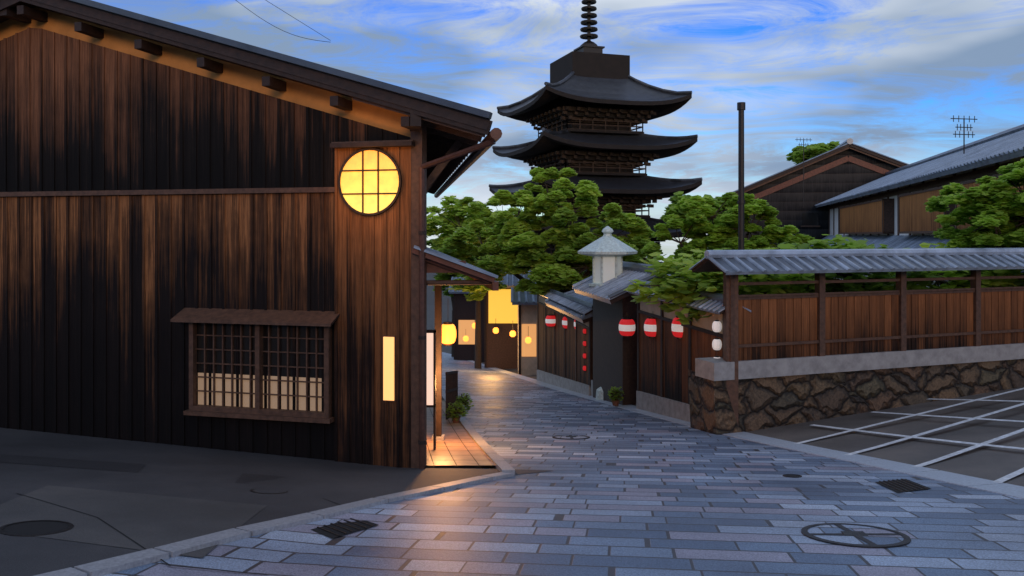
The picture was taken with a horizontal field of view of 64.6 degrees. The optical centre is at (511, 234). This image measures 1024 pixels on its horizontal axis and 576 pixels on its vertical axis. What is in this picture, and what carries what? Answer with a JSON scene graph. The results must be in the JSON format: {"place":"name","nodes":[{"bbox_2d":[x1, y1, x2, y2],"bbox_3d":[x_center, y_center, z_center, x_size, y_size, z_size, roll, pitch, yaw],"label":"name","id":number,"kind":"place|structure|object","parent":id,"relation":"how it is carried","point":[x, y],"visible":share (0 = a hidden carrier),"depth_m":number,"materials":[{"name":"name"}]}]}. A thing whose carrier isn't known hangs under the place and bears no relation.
{"place":"outdoors","nodes":[
{"label":"outdoors","id":0,"kind":"place"},
{"bbox_2d":[0,0,501,468],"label":"house","id":1,"kind":"structure","parent":0,"point":[210,241],"depth_m":10.00,"materials":[{"name":"wood"}]},
{"bbox_2d":[236,0,330,41],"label":"overhead wires","id":2,"kind":"object","parent":1,"relation":"attached to","point":[282,30],"visible":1,"depth_m":9.07,"materials":[{"name":"black"}]},
{"bbox_2d":[442,322,455,345],"bbox_3d":[-0.987,1.339,12.491,0.260,0.730,0.254,0,0,0],"label":"lit lantern","id":3,"kind":"object","parent":1,"relation":"on","point":[448,333],"visible":0.91,"depth_m":12.39,"materials":[{"name":"yellow paper"}]},
{"bbox_2d":[250,488,287,493],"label":"manhole cover","id":4,"kind":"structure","parent":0,"point":[267,493],"depth_m":7.13,"materials":[{"name":"metal"}]},
{"bbox_2d":[0,428,548,575],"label":"asphalt pavement","id":5,"kind":"structure","parent":0,"point":[308,484],"depth_m":7.75,"materials":[{"name":"grey asphalt"}]},
{"bbox_2d":[0,454,339,574],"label":"side road patches","id":6,"kind":"object","parent":5,"relation":"on","point":[125,520],"visible":0.91,"depth_m":6.01,"materials":[{"name":"grey asphalt"}]},
{"bbox_2d":[0,520,73,536],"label":"manhole cover","id":7,"kind":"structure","parent":6,"relation":"on","point":[37,528],"depth_m":5.41,"materials":[{"name":"metal"}]},
{"bbox_2d":[34,472,513,575],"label":"kerb","id":8,"kind":"structure","parent":5,"relation":"on","point":[127,561],"depth_m":5.53,"materials":[{"name":"stone"}]},
{"bbox_2d":[426,400,494,466],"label":"entrance pavement","id":9,"kind":"structure","parent":0,"point":[457,447],"depth_m":11.18,"materials":[{"name":"stone"}]},
{"bbox_2d":[427,330,435,449],"bbox_3d":[-1.183,2.125,11.060,0.281,1.648,0.140,0,0,0],"label":"illuminated sign","id":10,"kind":"object","parent":9,"relation":"on","point":[431,368],"visible":0.41,"depth_m":11.00,"materials":[{"name":"beige"}]},
{"bbox_2d":[432,285,457,440],"bbox_3d":[-1.166,2.274,14.631,0.184,3.030,4.965,0,0,-1],"label":"porch post","id":11,"kind":"object","parent":9,"relation":"on","point":[451,391],"visible":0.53,"depth_m":12.19,"materials":[{"name":"brown wood"}]},
{"bbox_2d":[443,401,468,420],"bbox_3d":[-1.036,3.388,14.992,0.469,0.630,0.437,0,0,0],"label":"pot plant","id":12,"kind":"object","parent":9,"relation":"on","point":[454,411],"visible":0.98,"depth_m":14.93,"materials":[{"name":"green plant"}]},
{"bbox_2d":[453,416,459,422],"bbox_3d":[-1.034,3.423,14.988,0.173,0.108,0.164,0,0,0],"label":"pot","id":13,"kind":"object","parent":9,"relation":"on","point":[456,421],"visible":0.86,"depth_m":14.94,"materials":[{"name":"brown ceramic"}]},
{"bbox_2d":[455,393,473,411],"bbox_3d":[-1.010,3.616,16.802,0.456,0.694,0.512,0,0,0],"label":"pot plant","id":14,"kind":"object","parent":9,"relation":"on","point":[465,401],"visible":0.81,"depth_m":16.79,"materials":[{"name":"green plant"}]},
{"bbox_2d":[427,273,536,468],"bbox_3d":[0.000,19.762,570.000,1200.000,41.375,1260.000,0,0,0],"label":"ground","id":15,"kind":"structure","parent":0,"point":[446,309],"depth_m":356.43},
{"bbox_2d":[427,238,490,356],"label":"shop","id":16,"kind":"structure","parent":15,"relation":"on","point":[439,276],"depth_m":69.42,"materials":[{"name":"brown wood"}]},
{"bbox_2d":[448,277,483,361],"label":"shop","id":17,"kind":"structure","parent":15,"relation":"on","point":[464,314],"depth_m":60.00,"materials":[{"name":"brown wood"}]},
{"bbox_2d":[427,195,522,368],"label":"maple tree","id":18,"kind":"object","parent":15,"relation":"on","point":[450,218],"visible":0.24,"depth_m":42.92,"materials":[{"name":"green plant"}]},
{"bbox_2d":[442,390,514,474],"bbox_3d":[-3.604,5.838,34.421,0.198,6.548,51.642,0,0,-8],"label":"entrance kerb","id":19,"kind":"object","parent":15,"relation":"on","point":[496,459],"visible":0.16,"depth_m":10.96,"materials":[{"name":"stone"}]},
{"bbox_2d":[484,271,533,368],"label":"yellow shop","id":20,"kind":"structure","parent":15,"relation":"on","point":[501,345],"depth_m":46.00,"materials":[{"name":"brown wood"}]},
{"bbox_2d":[463,323,530,343],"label":"lanterns","id":21,"kind":"object","parent":20,"relation":"attached to","point":[496,331],"visible":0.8,"depth_m":43.86,"materials":[{"name":"yellow paper"}]},
{"bbox_2d":[511,287,536,375],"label":"shop","id":22,"kind":"structure","parent":15,"relation":"on","point":[525,302],"depth_m":38.00,"materials":[{"name":"beige paint"}]},
{"bbox_2d":[437,167,654,295],"bbox_3d":[0.957,1.601,31.230,9.189,8.578,4.298,0,0,33],"label":"maple tree","id":23,"kind":"object","parent":15,"relation":"on","point":[512,244],"visible":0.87,"depth_m":30.53,"materials":[{"name":"green plant"}]},
{"bbox_2d":[537,288,592,395],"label":"street wall","id":24,"kind":"structure","parent":15,"relation":"on","point":[561,360],"depth_m":26.68,"materials":[{"name":"wood"}]},
{"bbox_2d":[545,314,555,326],"bbox_3d":[1.369,2.961,28.522,0.391,0.565,0.381,0,0,0],"label":"red lantern","id":25,"kind":"object","parent":24,"relation":"attached to","point":[550,320],"visible":0.99,"depth_m":28.38,"materials":[{"name":"red paper"}]},
{"bbox_2d":[562,316,566,328],"bbox_3d":[1.830,2.802,26.522,0.391,0.565,0.381,0,0,0],"label":"red lantern","id":26,"kind":"object","parent":24,"relation":"attached to","point":[564,322],"visible":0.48,"depth_m":26.39,"materials":[{"name":"red paper"}]},
{"bbox_2d":[544,290,592,322],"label":"roof","id":27,"kind":"structure","parent":24,"relation":"attached to","point":[573,314],"depth_m":25.76,"materials":[{"name":"tile"}]},
{"bbox_2d":[583,328,585,370],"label":"lanterns","id":28,"kind":"object","parent":24,"relation":"attached to","point":[584,345],"visible":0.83,"depth_m":23.57,"materials":[{"name":"red paper"}]},
{"bbox_2d":[489,0,702,291],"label":"pagoda","id":29,"kind":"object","parent":15,"relation":"on","point":[588,106],"visible":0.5,"depth_m":71.60,"materials":[{"name":"wood"}]},
{"bbox_2d":[572,261,669,404],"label":"gate","id":30,"kind":"structure","parent":15,"relation":"on","point":[614,358],"depth_m":20.23,"materials":[{"name":"tile"}]},
{"bbox_2d":[619,317,634,336],"bbox_3d":[2.663,2.075,18.753,0.391,0.565,0.381,0,0,0],"label":"red lantern","id":31,"kind":"object","parent":30,"relation":"attached to","point":[626,326],"visible":1,"depth_m":18.61,"materials":[{"name":"red paper"}]},
{"bbox_2d":[591,277,687,395],"bbox_3d":[3.171,2.934,20.794,1.250,3.894,4.763,0,0,-8],"label":"wooden post","id":32,"kind":"object","parent":15,"relation":"on","point":[592,354],"visible":0.04,"depth_m":22.97,"materials":[{"name":"wood"}]},
{"bbox_2d":[659,191,728,221],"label":"pine tree","id":33,"kind":"object","parent":15,"relation":"on","point":[673,200],"visible":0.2,"depth_m":46.81,"materials":[{"name":"green plant"}]},
{"bbox_2d":[640,192,814,276],"bbox_3d":[5.974,1.575,22.565,4.352,5.585,2.842,0,0,40],"label":"garden tree","id":34,"kind":"object","parent":15,"relation":"on","point":[720,229],"visible":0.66,"depth_m":22.38,"materials":[{"name":"green plant"}]},
{"bbox_2d":[737,102,744,290],"bbox_3d":[4.358,0.554,15.400,0.160,6.137,0.152,0,0,0],"label":"tall pole","id":35,"kind":"object","parent":15,"relation":"on","point":[740,109],"visible":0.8,"depth_m":15.35,"materials":[{"name":"black metal"}]},
{"bbox_2d":[467,360,1023,498],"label":"kerb","id":36,"kind":"structure","parent":15,"relation":"on","point":[1012,490],"depth_m":10.13,"materials":[{"name":"grey stone"}]},
{"bbox_2d":[578,226,637,399],"bbox_3d":[2.537,2.063,21.500,1.600,4.600,1.386,0,0,0],"label":"garden lantern","id":37,"kind":"object","parent":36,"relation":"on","point":[607,251],"visible":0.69,"depth_m":21.19,"materials":[{"name":"grey stone"}]},
{"bbox_2d":[786,141,839,164],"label":"tree","id":38,"kind":"object","parent":15,"relation":"on","point":[812,151],"visible":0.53,"depth_m":58.94,"materials":[{"name":"green plant"}]},
{"bbox_2d":[721,138,907,248],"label":"storehouse","id":39,"kind":"structure","parent":15,"relation":"on","point":[847,165],"depth_m":52.39,"materials":[{"name":"brown wood"}]},
{"bbox_2d":[795,138,806,206],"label":"antenna","id":40,"kind":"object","parent":39,"relation":"attached to","point":[801,144],"visible":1,"depth_m":49.98,"materials":[{"name":"black metal"}]},
{"bbox_2d":[688,248,1023,434],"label":"boundary wall","id":41,"kind":"structure","parent":15,"relation":"on","point":[820,353],"depth_m":14.29,"materials":[{"name":"wood"}]},
{"bbox_2d":[723,273,737,423],"bbox_3d":[3.650,1.960,13.518,0.200,2.680,0.200,0,0,0],"label":"fence corner post","id":42,"kind":"object","parent":41,"relation":"attached to","point":[732,387],"visible":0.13,"depth_m":13.42,"materials":[{"name":"brown wood"}]},
{"bbox_2d":[777,234,940,292],"bbox_3d":[6.672,1.342,16.210,3.502,2.718,2.424,0,0,0],"label":"tree","id":43,"kind":"object","parent":15,"relation":"on","point":[850,243],"visible":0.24,"depth_m":15.73,"materials":[{"name":"green plant"}]},
{"bbox_2d":[811,124,1023,286],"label":"house","id":44,"kind":"structure","parent":15,"relation":"on","point":[888,208],"depth_m":30.56,"materials":[{"name":"brown paint"}]},
{"bbox_2d":[951,115,977,153],"bbox_3d":[16.740,-2.268,30.000,1.122,4.296,0.047,0,0,-10],"label":"antenna","id":45,"kind":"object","parent":44,"relation":"on","point":[963,127],"depth_m":29.98,"materials":[{"name":"black metal"}]},
{"bbox_2d":[867,242,1023,289],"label":"tree","id":46,"kind":"object","parent":15,"relation":"on","point":[943,284],"visible":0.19,"depth_m":16.42,"materials":[{"name":"green plant"}]},
{"bbox_2d":[924,158,1023,274],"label":"tree","id":47,"kind":"object","parent":15,"relation":"on","point":[992,208],"visible":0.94,"depth_m":16.91,"materials":[{"name":"green plant"}]},
{"bbox_2d":[977,245,1023,285],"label":"shrub","id":48,"kind":"object","parent":15,"relation":"on","point":[992,273],"depth_m":17.60,"materials":[{"name":"green plant"}]},
{"bbox_2d":[92,0,1023,261],"label":"sky","id":49,"kind":"structure","parent":0,"point":[890,77],"materials":[{"name":"blue"}]},
{"bbox_2d":[103,352,1023,575],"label":"street paving","id":50,"kind":"structure","parent":0,"point":[621,492],"depth_m":6.42,"materials":[{"name":"stone"}]},
{"bbox_2d":[310,518,377,537],"bbox_3d":[-1.225,2.159,5.977,0.316,0.099,0.636,0,0,28],"label":"drain grate","id":51,"kind":"object","parent":50,"relation":"on","point":[334,530],"visible":1,"depth_m":5.92,"materials":[{"name":"black metal"}]},
{"bbox_2d":[552,435,589,439],"bbox_3d":[0.942,3.220,12.900,0.600,0.092,0.600,0,0,0],"label":"manhole cover","id":52,"kind":"object","parent":50,"relation":"on","point":[572,437],"depth_m":12.83,"materials":[{"name":"metal"}]},
{"bbox_2d":[604,387,624,406],"bbox_3d":[2.428,3.923,19.247,0.486,0.655,0.448,0,0,0],"label":"pot plant","id":53,"kind":"object","parent":50,"relation":"on","point":[614,395],"visible":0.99,"depth_m":19.19,"materials":[{"name":"green plant"}]},
{"bbox_2d":[612,399,619,405],"bbox_3d":[2.464,3.983,19.248,0.216,0.135,0.206,0,0,0],"label":"pot","id":54,"kind":"object","parent":50,"relation":"on","point":[615,403],"visible":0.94,"depth_m":19.18,"materials":[{"name":"brown ceramic"}]},
{"bbox_2d":[783,474,801,477],"bbox_3d":[3.035,2.609,8.773,0.200,0.042,0.200,0,0,0],"label":"manhole","id":55,"kind":"object","parent":50,"relation":"on","point":[791,475],"visible":1,"depth_m":8.77,"materials":[{"name":"metal"}]},
{"bbox_2d":[801,523,910,547],"bbox_3d":[2.437,2.133,5.762,0.720,0.107,0.720,0,0,0],"label":"manhole","id":56,"kind":"object","parent":50,"relation":"on","point":[855,535],"visible":1,"depth_m":5.73,"materials":[{"name":"metal"}]},
{"bbox_2d":[876,479,931,491],"bbox_3d":[3.881,2.485,8.045,0.409,0.161,1.022,0,0,9],"label":"drain grate","id":57,"kind":"object","parent":50,"relation":"on","point":[901,485],"visible":1,"depth_m":8.03,"materials":[{"name":"black metal"}]},
{"bbox_2d":[626,280,750,421],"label":"street wall","id":58,"kind":"structure","parent":0,"point":[665,359],"depth_m":16.28,"materials":[{"name":"wood"}]},
{"bbox_2d":[644,317,655,337],"bbox_3d":[3.023,1.918,17.372,0.391,0.565,0.381,0,0,0],"label":"red lantern","id":59,"kind":"object","parent":58,"relation":"attached to","point":[650,327],"visible":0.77,"depth_m":17.23,"materials":[{"name":"red paper"}]},
{"bbox_2d":[671,316,682,338],"bbox_3d":[3.315,1.746,15.861,0.391,0.565,0.381,0,0,0],"label":"red lantern","id":60,"kind":"object","parent":58,"relation":"attached to","point":[677,329],"visible":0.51,"depth_m":15.73,"materials":[{"name":"red paper"}]},
{"bbox_2d":[712,320,721,357],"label":"paper lanterns","id":61,"kind":"object","parent":58,"relation":"attached to","point":[716,328],"visible":0.52,"depth_m":13.79,"materials":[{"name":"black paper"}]},
{"bbox_2d":[624,247,814,324],"bbox_3d":[3.956,1.454,15.329,3.707,2.494,2.526,0,0,0],"label":"tree","id":62,"kind":"object","parent":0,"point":[667,288],"visible":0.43,"depth_m":14.92,"materials":[{"name":"green plant"}]},
{"bbox_2d":[634,387,1023,486],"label":"parking asphalt","id":63,"kind":"structure","parent":0,"point":[992,463],"depth_m":11.72,"materials":[{"name":"grey asphalt"}]},
{"bbox_2d":[795,388,1023,482],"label":"parking lines","id":64,"kind":"object","parent":63,"relation":"on","point":[1010,475],"visible":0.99,"depth_m":11.50,"materials":[{"name":"white paint"}]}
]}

